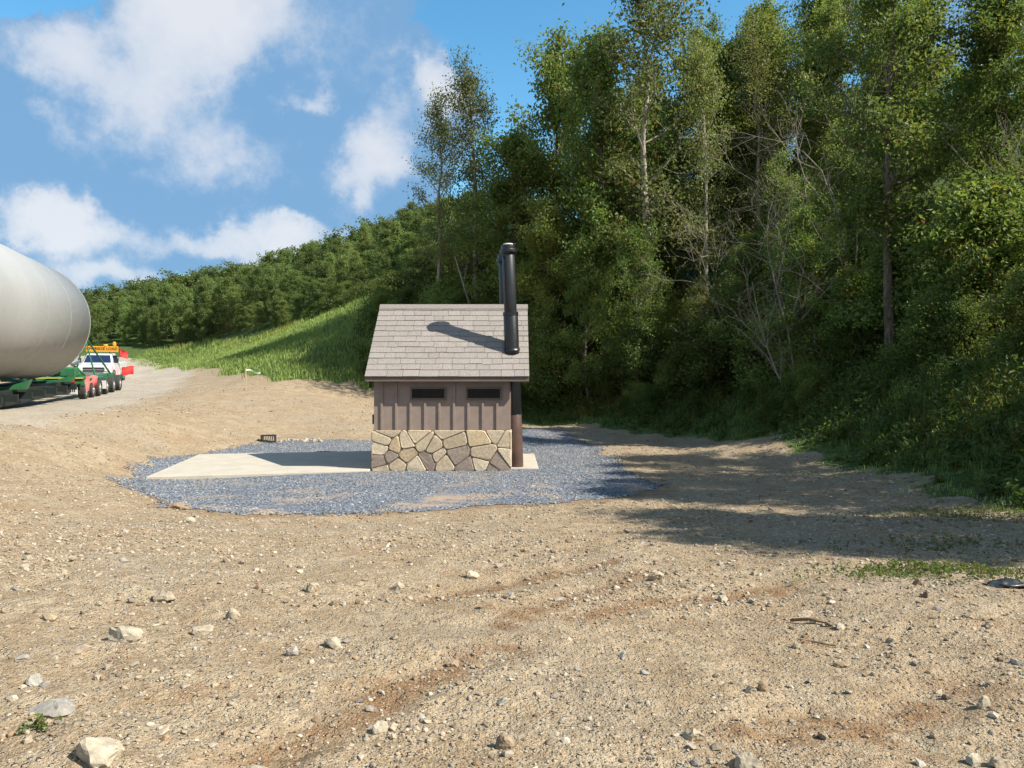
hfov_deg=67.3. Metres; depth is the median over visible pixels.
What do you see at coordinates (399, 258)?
hillside tree
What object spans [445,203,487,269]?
broadleaf tree
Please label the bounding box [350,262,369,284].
hillside tree
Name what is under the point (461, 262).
slender tree
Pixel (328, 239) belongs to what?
hillside tree
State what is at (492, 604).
rock
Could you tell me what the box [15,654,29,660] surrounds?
stone
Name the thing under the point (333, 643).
rock
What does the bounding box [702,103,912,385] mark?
dead tree
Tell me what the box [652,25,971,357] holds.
dead tree
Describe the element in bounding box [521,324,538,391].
shrub
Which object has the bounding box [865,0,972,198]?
broadleaf tree
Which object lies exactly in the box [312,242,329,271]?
hillside tree
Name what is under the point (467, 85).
slender tree
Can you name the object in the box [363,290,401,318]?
bank shrub
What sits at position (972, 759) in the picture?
rock
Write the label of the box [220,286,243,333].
hillside tree
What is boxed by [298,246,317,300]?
hillside tree
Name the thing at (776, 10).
broadleaf tree
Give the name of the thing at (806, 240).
broadleaf tree
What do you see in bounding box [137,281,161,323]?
hillside tree
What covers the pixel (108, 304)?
hillside tree
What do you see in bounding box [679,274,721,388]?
slender tree
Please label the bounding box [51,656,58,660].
stone
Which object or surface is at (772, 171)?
broadleaf tree
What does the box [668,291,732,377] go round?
shrub
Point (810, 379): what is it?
shrub
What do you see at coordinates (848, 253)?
shrub
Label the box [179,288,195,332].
hillside tree
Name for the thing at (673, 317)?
shrub
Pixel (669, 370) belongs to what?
shrub
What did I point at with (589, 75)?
broadleaf tree
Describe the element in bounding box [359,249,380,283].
hillside tree
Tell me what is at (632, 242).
broadleaf tree
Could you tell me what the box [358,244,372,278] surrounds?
hillside tree
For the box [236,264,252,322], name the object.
hillside tree
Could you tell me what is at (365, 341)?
bank shrub
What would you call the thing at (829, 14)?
broadleaf tree
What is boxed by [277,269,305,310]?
hillside tree
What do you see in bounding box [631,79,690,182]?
broadleaf tree
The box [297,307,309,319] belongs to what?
bank shrub
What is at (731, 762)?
stone
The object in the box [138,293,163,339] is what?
hillside tree
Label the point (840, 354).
shrub
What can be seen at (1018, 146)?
broadleaf tree
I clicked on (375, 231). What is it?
hillside tree
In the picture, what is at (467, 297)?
leaning stem
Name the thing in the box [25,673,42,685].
rock
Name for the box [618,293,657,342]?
shrub
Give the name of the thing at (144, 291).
hillside tree
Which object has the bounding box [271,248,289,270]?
hillside tree
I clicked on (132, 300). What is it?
hillside tree
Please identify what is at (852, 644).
stone
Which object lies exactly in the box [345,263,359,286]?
hillside tree
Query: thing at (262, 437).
drain grate
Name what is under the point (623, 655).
stone
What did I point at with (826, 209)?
broadleaf tree
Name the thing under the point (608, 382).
shrub
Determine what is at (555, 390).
shrub
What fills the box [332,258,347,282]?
hillside tree
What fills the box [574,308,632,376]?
shrub
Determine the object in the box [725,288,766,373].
shrub
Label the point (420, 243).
broadleaf tree
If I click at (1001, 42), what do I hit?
broadleaf tree
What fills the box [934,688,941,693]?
stone
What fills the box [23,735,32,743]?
stone
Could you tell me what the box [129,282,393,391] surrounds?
bank grass
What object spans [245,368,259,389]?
survey stake
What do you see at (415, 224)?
hillside tree
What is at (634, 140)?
broadleaf tree
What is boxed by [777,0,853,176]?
broadleaf tree
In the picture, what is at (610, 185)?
broadleaf tree
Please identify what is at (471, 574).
rock
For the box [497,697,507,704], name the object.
stone
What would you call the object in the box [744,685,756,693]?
rock
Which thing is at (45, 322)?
tower section
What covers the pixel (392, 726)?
rock
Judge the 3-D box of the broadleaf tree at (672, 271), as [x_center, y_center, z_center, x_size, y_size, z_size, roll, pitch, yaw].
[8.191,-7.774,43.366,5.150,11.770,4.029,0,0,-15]
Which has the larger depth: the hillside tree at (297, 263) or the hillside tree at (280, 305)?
the hillside tree at (297, 263)
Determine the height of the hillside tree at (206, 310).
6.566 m
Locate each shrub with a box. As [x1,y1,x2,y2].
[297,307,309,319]
[306,305,314,317]
[311,295,324,308]
[322,283,345,308]
[326,280,354,294]
[345,285,363,295]
[350,328,374,356]
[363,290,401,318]
[372,284,394,298]
[383,270,403,280]
[396,284,413,303]
[407,273,474,303]
[408,286,423,303]
[414,261,454,290]
[443,241,495,273]
[448,269,472,302]
[449,251,492,281]
[461,292,489,303]
[468,262,534,298]
[520,317,581,409]
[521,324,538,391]
[528,323,592,408]
[556,304,581,327]
[560,298,619,388]
[561,354,600,396]
[568,325,628,378]
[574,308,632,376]
[582,346,630,403]
[600,353,634,394]
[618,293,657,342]
[623,380,645,411]
[627,379,663,418]
[634,353,655,384]
[642,355,690,409]
[647,320,689,388]
[648,305,704,364]
[650,309,739,400]
[652,305,697,354]
[655,280,710,313]
[656,289,697,346]
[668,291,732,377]
[675,276,766,356]
[687,288,809,390]
[717,305,771,377]
[718,239,828,295]
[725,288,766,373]
[739,231,824,359]
[757,231,950,339]
[770,280,871,373]
[773,352,826,421]
[782,256,883,366]
[791,362,838,417]
[803,295,882,385]
[821,216,950,355]
[867,162,1023,319]
[867,290,994,377]
[921,292,1002,370]
[926,163,1023,263]
[927,221,1016,300]
[936,236,1011,345]
[964,262,1023,360]
[989,231,1023,295]
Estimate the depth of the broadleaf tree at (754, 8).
52.38 m
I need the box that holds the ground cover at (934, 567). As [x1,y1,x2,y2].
[15,491,1023,734]
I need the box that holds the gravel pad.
[113,429,667,514]
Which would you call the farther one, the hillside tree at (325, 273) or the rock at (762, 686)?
the hillside tree at (325, 273)
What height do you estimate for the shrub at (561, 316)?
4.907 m
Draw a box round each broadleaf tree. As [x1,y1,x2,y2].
[408,238,443,273]
[409,232,435,258]
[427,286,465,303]
[432,120,580,349]
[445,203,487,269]
[462,190,486,237]
[486,187,535,303]
[487,190,585,358]
[500,3,639,314]
[538,6,681,334]
[538,226,622,405]
[546,144,667,319]
[579,119,634,247]
[596,217,675,402]
[603,136,698,294]
[618,58,693,188]
[621,136,703,314]
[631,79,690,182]
[649,33,759,294]
[676,32,778,252]
[679,6,738,226]
[699,223,776,395]
[709,0,843,230]
[710,9,821,245]
[738,0,807,151]
[744,200,854,380]
[745,144,828,265]
[762,0,867,256]
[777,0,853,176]
[798,117,876,245]
[812,1,964,226]
[816,35,943,279]
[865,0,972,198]
[869,48,1023,268]
[902,0,1023,264]
[982,3,1023,173]
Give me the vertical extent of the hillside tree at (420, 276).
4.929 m
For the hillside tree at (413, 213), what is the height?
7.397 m
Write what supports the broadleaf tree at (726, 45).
on the ground at (898, 720)
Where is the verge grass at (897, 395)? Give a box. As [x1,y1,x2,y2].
[521,294,1023,521]
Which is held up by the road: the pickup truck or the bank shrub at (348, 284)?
the pickup truck
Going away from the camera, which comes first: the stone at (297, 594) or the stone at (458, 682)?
the stone at (458, 682)
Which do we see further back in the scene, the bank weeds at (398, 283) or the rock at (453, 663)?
the bank weeds at (398, 283)
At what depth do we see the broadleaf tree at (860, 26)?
38.31 m
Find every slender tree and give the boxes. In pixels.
[402,82,487,281]
[422,39,508,301]
[442,223,485,285]
[547,130,578,216]
[573,0,730,383]
[653,109,696,290]
[662,20,747,294]
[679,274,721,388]
[714,14,801,236]
[792,0,873,212]
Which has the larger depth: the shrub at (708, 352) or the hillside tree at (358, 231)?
the hillside tree at (358, 231)
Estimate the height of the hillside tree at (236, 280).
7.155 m
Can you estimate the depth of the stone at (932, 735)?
3.64 m
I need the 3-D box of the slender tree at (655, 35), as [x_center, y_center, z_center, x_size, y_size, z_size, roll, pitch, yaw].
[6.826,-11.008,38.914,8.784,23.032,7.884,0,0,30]
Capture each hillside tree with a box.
[88,303,114,344]
[91,302,104,339]
[92,299,110,335]
[103,301,118,335]
[107,290,134,329]
[113,297,135,339]
[116,306,134,345]
[128,295,137,334]
[129,290,145,322]
[130,309,147,339]
[131,298,150,345]
[136,286,150,321]
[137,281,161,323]
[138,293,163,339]
[148,305,164,345]
[154,281,181,340]
[166,295,176,334]
[167,302,186,342]
[171,284,199,344]
[172,283,183,296]
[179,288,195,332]
[189,297,202,328]
[192,283,218,338]
[192,287,213,331]
[194,291,221,339]
[195,276,214,291]
[205,280,217,326]
[212,277,230,331]
[213,276,239,333]
[213,281,233,332]
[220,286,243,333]
[233,268,242,315]
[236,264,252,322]
[236,305,257,332]
[238,265,270,324]
[242,275,256,328]
[250,301,267,331]
[257,261,275,297]
[259,266,277,315]
[264,291,274,326]
[266,273,296,313]
[267,261,293,310]
[267,289,288,324]
[268,296,279,328]
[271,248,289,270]
[275,300,293,327]
[277,249,293,286]
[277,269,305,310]
[286,293,305,323]
[287,274,316,314]
[294,252,312,297]
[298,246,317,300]
[299,277,329,307]
[300,243,306,258]
[304,239,319,253]
[311,263,321,305]
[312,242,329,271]
[312,247,320,270]
[312,254,322,287]
[315,264,334,297]
[317,252,335,277]
[318,276,338,302]
[319,236,333,247]
[319,255,335,292]
[330,236,344,260]
[330,244,340,272]
[331,251,349,277]
[332,254,349,277]
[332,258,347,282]
[340,248,350,256]
[342,255,363,290]
[343,242,351,255]
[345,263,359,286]
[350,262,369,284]
[351,251,363,279]
[353,220,373,250]
[357,225,372,265]
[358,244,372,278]
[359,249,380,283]
[364,243,379,279]
[370,253,398,279]
[371,223,381,239]
[374,219,393,245]
[376,237,400,271]
[376,256,391,278]
[377,228,393,254]
[381,220,403,269]
[387,201,423,231]
[388,207,405,239]
[392,237,407,270]
[393,209,415,262]
[394,230,417,267]
[395,247,445,303]
[399,233,419,259]
[399,248,415,277]
[400,209,421,225]
[406,246,423,280]
[409,215,426,236]
[418,206,428,228]
[420,202,436,233]
[422,216,448,249]
[435,197,456,243]
[453,191,470,217]
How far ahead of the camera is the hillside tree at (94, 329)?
106.12 m
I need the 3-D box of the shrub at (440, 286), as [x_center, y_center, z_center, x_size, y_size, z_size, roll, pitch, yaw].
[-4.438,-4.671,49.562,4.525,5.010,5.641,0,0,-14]
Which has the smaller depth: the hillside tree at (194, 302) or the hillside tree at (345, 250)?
the hillside tree at (345, 250)
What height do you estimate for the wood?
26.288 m
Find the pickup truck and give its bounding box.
[78,342,133,379]
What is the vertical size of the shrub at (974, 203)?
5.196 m
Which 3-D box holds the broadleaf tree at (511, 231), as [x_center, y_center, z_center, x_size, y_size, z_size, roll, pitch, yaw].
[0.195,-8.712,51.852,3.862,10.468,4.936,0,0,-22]
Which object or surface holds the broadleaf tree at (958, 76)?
on the ground at (898, 720)
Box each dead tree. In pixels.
[636,199,781,369]
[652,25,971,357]
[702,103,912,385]
[902,47,1023,228]
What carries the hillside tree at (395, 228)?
on the ground at (898, 720)
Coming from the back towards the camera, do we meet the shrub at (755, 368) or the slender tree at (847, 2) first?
the slender tree at (847, 2)
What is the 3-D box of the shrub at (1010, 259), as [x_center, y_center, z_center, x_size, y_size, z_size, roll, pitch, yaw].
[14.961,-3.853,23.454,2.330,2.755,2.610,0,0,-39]
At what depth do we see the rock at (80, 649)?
4.60 m
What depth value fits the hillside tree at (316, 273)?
79.47 m
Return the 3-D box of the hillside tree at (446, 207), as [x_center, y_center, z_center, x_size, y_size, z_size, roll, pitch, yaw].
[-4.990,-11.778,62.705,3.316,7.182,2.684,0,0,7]
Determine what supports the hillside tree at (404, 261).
on the ground at (898, 720)
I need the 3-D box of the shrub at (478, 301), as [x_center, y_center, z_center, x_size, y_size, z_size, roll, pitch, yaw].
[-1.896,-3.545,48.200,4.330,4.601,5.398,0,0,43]
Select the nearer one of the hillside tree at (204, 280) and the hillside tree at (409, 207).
the hillside tree at (409, 207)
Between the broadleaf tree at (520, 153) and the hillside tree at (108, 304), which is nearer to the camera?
the broadleaf tree at (520, 153)
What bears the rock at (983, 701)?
on the ground at (898, 720)
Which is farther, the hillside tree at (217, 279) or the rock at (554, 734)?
the hillside tree at (217, 279)
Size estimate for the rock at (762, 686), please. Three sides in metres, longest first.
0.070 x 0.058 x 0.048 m
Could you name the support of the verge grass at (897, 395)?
on the ground at (898, 720)
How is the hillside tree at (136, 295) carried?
on the ground at (898, 720)
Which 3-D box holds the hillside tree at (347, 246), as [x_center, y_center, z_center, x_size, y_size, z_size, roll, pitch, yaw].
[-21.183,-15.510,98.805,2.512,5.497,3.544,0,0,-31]
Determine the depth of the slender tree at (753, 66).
40.66 m
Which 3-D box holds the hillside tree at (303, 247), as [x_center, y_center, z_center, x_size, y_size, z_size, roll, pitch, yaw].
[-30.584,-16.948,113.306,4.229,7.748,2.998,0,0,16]
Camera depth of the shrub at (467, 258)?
53.38 m
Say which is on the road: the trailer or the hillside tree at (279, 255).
the trailer
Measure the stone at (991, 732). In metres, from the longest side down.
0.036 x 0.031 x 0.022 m
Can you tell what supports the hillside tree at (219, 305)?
on the ground at (898, 720)
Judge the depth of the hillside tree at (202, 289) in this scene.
97.99 m
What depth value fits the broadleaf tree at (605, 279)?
38.93 m
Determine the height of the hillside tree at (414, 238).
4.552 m
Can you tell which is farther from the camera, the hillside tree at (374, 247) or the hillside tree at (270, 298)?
the hillside tree at (270, 298)
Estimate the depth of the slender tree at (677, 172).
49.38 m
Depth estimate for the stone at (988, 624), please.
5.19 m
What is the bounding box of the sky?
[0,0,1022,292]
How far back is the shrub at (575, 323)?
40.74 m
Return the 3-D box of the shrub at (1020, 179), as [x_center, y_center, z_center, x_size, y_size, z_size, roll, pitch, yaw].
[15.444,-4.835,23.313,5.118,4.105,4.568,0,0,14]
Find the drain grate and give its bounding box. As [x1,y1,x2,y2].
[260,434,275,442]
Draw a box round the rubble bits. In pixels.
[0,381,1023,610]
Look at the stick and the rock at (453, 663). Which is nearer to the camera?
the rock at (453, 663)
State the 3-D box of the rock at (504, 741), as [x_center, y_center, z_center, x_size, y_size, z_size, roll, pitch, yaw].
[-0.033,1.646,3.517,0.092,0.089,0.057,0,-5,15]
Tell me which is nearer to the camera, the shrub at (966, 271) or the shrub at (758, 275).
the shrub at (966, 271)
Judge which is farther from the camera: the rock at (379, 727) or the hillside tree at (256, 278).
the hillside tree at (256, 278)
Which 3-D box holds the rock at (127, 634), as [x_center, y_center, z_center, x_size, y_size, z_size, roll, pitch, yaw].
[-2.496,1.627,4.956,0.226,0.140,0.132,5,0,15]
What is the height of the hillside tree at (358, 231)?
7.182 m
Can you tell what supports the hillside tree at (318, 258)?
on the ground at (898, 720)
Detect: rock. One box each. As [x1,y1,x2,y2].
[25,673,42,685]
[28,697,75,717]
[68,644,92,654]
[71,737,122,767]
[108,626,143,642]
[153,589,175,602]
[166,502,190,509]
[183,517,195,521]
[191,624,213,634]
[225,608,240,619]
[249,765,266,767]
[286,645,297,655]
[305,583,318,592]
[324,637,340,649]
[372,720,387,733]
[388,722,396,731]
[390,582,404,590]
[446,659,459,666]
[466,570,479,578]
[478,599,497,608]
[495,733,513,749]
[549,732,559,736]
[650,571,663,579]
[682,727,704,741]
[734,752,762,767]
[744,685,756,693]
[757,680,767,691]
[798,610,813,617]
[833,662,846,667]
[965,752,980,766]
[976,695,990,708]
[988,755,1010,767]
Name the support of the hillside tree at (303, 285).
on the ground at (898, 720)
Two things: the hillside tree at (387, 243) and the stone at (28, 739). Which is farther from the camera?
the hillside tree at (387, 243)
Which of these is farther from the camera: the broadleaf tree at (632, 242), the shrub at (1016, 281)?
the broadleaf tree at (632, 242)
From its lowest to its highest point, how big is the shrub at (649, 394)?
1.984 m
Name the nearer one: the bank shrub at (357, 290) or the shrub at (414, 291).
the shrub at (414, 291)
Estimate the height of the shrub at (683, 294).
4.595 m
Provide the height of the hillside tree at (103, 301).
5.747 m
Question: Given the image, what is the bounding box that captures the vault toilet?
[365,243,538,470]
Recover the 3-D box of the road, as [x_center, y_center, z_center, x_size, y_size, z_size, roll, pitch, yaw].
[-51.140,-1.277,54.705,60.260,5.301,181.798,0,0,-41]
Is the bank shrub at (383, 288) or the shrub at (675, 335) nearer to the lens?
the shrub at (675, 335)
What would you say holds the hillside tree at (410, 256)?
on the ground at (898, 720)
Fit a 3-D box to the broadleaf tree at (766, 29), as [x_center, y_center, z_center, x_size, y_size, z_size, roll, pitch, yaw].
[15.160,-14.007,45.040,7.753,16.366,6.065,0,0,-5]
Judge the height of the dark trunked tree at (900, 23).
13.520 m
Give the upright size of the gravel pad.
0.403 m
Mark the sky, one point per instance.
(139, 138)
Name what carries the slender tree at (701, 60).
on the ground at (898, 720)
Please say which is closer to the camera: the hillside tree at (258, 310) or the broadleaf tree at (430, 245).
the broadleaf tree at (430, 245)
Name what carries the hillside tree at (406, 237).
on the ground at (898, 720)
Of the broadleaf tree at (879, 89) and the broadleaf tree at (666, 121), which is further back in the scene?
the broadleaf tree at (666, 121)
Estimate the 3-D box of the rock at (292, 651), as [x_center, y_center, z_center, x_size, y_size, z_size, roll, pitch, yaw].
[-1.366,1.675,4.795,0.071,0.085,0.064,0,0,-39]
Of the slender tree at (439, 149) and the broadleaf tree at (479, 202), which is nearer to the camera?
the slender tree at (439, 149)
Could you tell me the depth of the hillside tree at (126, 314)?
100.49 m
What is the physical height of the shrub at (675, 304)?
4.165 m
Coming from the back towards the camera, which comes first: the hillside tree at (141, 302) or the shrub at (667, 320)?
the hillside tree at (141, 302)
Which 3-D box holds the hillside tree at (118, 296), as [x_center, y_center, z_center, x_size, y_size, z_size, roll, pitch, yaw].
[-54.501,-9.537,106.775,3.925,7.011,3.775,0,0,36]
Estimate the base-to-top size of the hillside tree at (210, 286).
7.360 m
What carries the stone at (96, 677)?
on the ground at (898, 720)
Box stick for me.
[790,617,831,625]
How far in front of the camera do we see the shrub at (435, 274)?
53.80 m
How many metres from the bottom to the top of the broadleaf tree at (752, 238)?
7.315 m
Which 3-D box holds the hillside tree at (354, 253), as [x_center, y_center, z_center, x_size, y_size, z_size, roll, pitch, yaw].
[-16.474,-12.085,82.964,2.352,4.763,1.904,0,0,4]
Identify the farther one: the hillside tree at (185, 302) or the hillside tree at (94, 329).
the hillside tree at (94, 329)
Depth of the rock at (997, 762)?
3.28 m
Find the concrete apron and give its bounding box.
[146,451,371,478]
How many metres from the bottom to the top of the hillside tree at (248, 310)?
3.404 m
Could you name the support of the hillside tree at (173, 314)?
on the ground at (898, 720)
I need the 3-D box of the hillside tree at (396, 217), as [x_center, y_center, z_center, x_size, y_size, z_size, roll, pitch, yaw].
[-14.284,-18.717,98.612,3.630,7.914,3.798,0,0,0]
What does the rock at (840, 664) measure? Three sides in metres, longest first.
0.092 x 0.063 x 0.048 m
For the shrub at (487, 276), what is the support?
on the ground at (898, 720)
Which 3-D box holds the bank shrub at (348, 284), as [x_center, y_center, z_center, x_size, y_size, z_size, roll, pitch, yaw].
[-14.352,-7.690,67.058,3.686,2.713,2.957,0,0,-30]
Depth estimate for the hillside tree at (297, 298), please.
73.26 m
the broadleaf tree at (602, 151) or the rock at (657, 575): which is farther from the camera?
the broadleaf tree at (602, 151)
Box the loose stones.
[0,400,1023,767]
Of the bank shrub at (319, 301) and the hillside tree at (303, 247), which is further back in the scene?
the hillside tree at (303, 247)
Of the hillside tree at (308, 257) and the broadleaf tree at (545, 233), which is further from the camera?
the hillside tree at (308, 257)
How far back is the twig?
5.03 m
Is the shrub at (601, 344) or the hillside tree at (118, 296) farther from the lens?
the hillside tree at (118, 296)
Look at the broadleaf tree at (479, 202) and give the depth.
59.12 m
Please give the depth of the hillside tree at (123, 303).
103.65 m
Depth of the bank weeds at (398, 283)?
55.81 m
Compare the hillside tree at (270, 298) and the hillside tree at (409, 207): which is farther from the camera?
the hillside tree at (409, 207)
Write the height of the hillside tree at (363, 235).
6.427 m
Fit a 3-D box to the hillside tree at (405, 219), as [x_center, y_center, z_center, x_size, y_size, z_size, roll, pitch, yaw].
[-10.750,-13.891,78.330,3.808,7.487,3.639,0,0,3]
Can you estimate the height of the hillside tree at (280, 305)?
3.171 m
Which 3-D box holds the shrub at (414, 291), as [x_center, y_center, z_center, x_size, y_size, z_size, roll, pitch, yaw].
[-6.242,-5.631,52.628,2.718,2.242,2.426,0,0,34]
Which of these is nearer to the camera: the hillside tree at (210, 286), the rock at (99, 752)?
the rock at (99, 752)
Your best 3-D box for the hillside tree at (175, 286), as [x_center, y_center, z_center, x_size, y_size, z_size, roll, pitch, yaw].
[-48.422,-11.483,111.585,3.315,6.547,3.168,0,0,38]
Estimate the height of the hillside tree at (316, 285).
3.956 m
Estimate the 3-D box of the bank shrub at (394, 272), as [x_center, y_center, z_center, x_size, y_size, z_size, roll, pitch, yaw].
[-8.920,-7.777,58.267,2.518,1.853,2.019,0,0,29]
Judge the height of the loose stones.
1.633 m
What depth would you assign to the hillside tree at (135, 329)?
103.98 m
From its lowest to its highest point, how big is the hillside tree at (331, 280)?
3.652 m
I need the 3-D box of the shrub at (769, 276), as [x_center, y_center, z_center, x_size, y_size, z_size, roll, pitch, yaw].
[12.447,-3.123,31.306,5.631,5.774,5.266,0,0,29]
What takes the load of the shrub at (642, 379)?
on the ground at (898, 720)
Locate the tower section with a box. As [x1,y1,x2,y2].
[0,244,90,378]
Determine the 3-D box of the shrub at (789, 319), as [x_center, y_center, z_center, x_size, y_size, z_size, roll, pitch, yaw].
[11.372,-1.700,27.564,3.210,4.130,4.003,0,0,40]
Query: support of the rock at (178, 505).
on the gravel pad
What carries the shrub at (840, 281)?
on the ground at (898, 720)
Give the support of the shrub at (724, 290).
on the ground at (898, 720)
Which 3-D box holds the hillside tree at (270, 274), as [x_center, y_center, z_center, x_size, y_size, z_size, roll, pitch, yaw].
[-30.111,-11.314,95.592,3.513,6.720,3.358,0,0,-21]
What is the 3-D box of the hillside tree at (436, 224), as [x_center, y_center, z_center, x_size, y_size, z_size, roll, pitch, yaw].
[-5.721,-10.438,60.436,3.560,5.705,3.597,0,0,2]
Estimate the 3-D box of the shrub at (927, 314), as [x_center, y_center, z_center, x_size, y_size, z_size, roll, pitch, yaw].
[12.051,-1.335,21.727,2.879,2.613,3.225,0,0,-34]
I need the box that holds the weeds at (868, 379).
[521,268,1023,506]
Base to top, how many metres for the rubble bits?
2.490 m
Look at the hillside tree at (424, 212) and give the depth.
91.05 m
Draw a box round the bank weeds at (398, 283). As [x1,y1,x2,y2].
[308,269,422,384]
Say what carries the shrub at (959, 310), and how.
on the ground at (898, 720)
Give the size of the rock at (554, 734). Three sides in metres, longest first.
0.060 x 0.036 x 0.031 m
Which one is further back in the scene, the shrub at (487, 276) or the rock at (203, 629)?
the shrub at (487, 276)
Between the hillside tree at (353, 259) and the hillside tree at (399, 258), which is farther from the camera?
the hillside tree at (353, 259)
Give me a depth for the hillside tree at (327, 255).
85.71 m
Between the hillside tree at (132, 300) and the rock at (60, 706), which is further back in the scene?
the hillside tree at (132, 300)
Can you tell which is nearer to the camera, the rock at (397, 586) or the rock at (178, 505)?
the rock at (397, 586)
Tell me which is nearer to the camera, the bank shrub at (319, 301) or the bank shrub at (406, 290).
the bank shrub at (406, 290)
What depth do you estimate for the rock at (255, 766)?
3.35 m
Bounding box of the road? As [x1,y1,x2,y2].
[0,356,194,424]
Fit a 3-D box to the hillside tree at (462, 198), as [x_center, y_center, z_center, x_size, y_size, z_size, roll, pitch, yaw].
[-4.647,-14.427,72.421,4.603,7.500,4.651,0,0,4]
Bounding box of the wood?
[81,190,488,328]
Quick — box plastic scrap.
[983,578,1023,587]
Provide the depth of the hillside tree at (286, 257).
101.67 m
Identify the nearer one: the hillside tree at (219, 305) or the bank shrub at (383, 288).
the bank shrub at (383, 288)
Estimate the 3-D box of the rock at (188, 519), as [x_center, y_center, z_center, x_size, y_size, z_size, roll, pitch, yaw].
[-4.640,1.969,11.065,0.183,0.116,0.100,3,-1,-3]
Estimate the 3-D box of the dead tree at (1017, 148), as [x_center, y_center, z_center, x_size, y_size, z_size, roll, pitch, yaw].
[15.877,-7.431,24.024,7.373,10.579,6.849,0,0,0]
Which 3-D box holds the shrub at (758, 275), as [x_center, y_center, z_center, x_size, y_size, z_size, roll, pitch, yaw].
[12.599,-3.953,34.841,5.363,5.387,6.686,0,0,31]
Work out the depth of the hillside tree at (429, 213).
72.49 m
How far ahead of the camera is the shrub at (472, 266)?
53.05 m
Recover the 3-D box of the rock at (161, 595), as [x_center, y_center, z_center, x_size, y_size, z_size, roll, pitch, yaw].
[-2.731,1.669,6.016,0.213,0.128,0.136,-1,1,25]
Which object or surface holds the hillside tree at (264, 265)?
on the ground at (898, 720)
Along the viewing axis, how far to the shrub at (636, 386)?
36.43 m
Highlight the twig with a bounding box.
[793,635,835,645]
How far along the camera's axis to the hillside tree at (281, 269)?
88.00 m
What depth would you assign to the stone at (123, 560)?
7.20 m
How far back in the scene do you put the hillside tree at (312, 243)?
105.35 m
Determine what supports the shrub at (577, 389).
on the ground at (898, 720)
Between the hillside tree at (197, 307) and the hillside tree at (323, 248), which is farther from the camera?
the hillside tree at (197, 307)
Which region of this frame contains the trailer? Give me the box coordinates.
[0,340,122,406]
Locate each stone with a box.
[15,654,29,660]
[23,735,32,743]
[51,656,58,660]
[93,674,101,679]
[119,558,127,561]
[295,592,304,596]
[454,680,462,684]
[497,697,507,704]
[619,651,626,658]
[639,670,649,674]
[727,759,734,766]
[848,642,855,646]
[929,732,936,738]
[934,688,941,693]
[984,621,993,626]
[988,730,995,734]
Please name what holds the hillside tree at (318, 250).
on the ground at (898, 720)
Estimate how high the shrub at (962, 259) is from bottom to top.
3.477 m
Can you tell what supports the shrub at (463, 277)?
on the ground at (898, 720)
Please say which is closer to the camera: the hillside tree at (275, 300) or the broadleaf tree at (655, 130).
the broadleaf tree at (655, 130)
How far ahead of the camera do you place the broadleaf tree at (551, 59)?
45.46 m
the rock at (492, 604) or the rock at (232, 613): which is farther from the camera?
the rock at (492, 604)
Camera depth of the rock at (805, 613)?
5.76 m
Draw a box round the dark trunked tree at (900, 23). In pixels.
[784,0,985,362]
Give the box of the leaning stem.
[454,256,469,303]
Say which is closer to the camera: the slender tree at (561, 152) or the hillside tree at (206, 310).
the slender tree at (561, 152)
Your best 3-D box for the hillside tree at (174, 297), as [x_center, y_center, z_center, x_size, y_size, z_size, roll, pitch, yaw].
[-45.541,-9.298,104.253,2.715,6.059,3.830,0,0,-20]
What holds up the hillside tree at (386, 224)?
on the ground at (898, 720)
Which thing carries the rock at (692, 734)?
on the ground at (898, 720)
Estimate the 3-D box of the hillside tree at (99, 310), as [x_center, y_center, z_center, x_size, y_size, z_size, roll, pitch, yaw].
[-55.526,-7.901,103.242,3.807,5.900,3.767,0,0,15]
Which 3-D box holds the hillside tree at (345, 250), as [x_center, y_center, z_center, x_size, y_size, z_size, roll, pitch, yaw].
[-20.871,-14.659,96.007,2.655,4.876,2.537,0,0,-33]
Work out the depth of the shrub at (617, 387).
39.01 m
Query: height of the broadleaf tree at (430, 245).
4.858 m
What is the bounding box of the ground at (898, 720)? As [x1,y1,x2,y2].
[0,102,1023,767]
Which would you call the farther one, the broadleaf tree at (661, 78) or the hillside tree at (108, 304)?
the hillside tree at (108, 304)
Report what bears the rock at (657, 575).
on the ground at (898, 720)
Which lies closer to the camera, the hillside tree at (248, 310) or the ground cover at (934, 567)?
the ground cover at (934, 567)
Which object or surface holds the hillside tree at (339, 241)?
on the ground at (898, 720)
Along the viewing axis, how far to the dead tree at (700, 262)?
33.95 m
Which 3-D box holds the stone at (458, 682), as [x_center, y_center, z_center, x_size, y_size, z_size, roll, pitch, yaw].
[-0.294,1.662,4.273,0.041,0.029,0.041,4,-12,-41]
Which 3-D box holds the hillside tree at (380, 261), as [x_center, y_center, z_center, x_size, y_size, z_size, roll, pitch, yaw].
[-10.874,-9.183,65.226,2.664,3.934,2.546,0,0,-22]
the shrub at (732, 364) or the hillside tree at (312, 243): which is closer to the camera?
the shrub at (732, 364)
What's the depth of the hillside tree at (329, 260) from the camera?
82.54 m
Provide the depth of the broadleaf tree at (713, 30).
53.88 m
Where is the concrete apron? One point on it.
(209, 466)
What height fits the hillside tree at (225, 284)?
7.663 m
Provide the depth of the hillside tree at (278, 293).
80.33 m
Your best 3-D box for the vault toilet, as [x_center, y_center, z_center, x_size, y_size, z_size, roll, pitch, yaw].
[-1.492,-0.658,21.398,4.345,6.194,4.574,0,0,0]
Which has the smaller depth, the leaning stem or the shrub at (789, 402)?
the shrub at (789, 402)

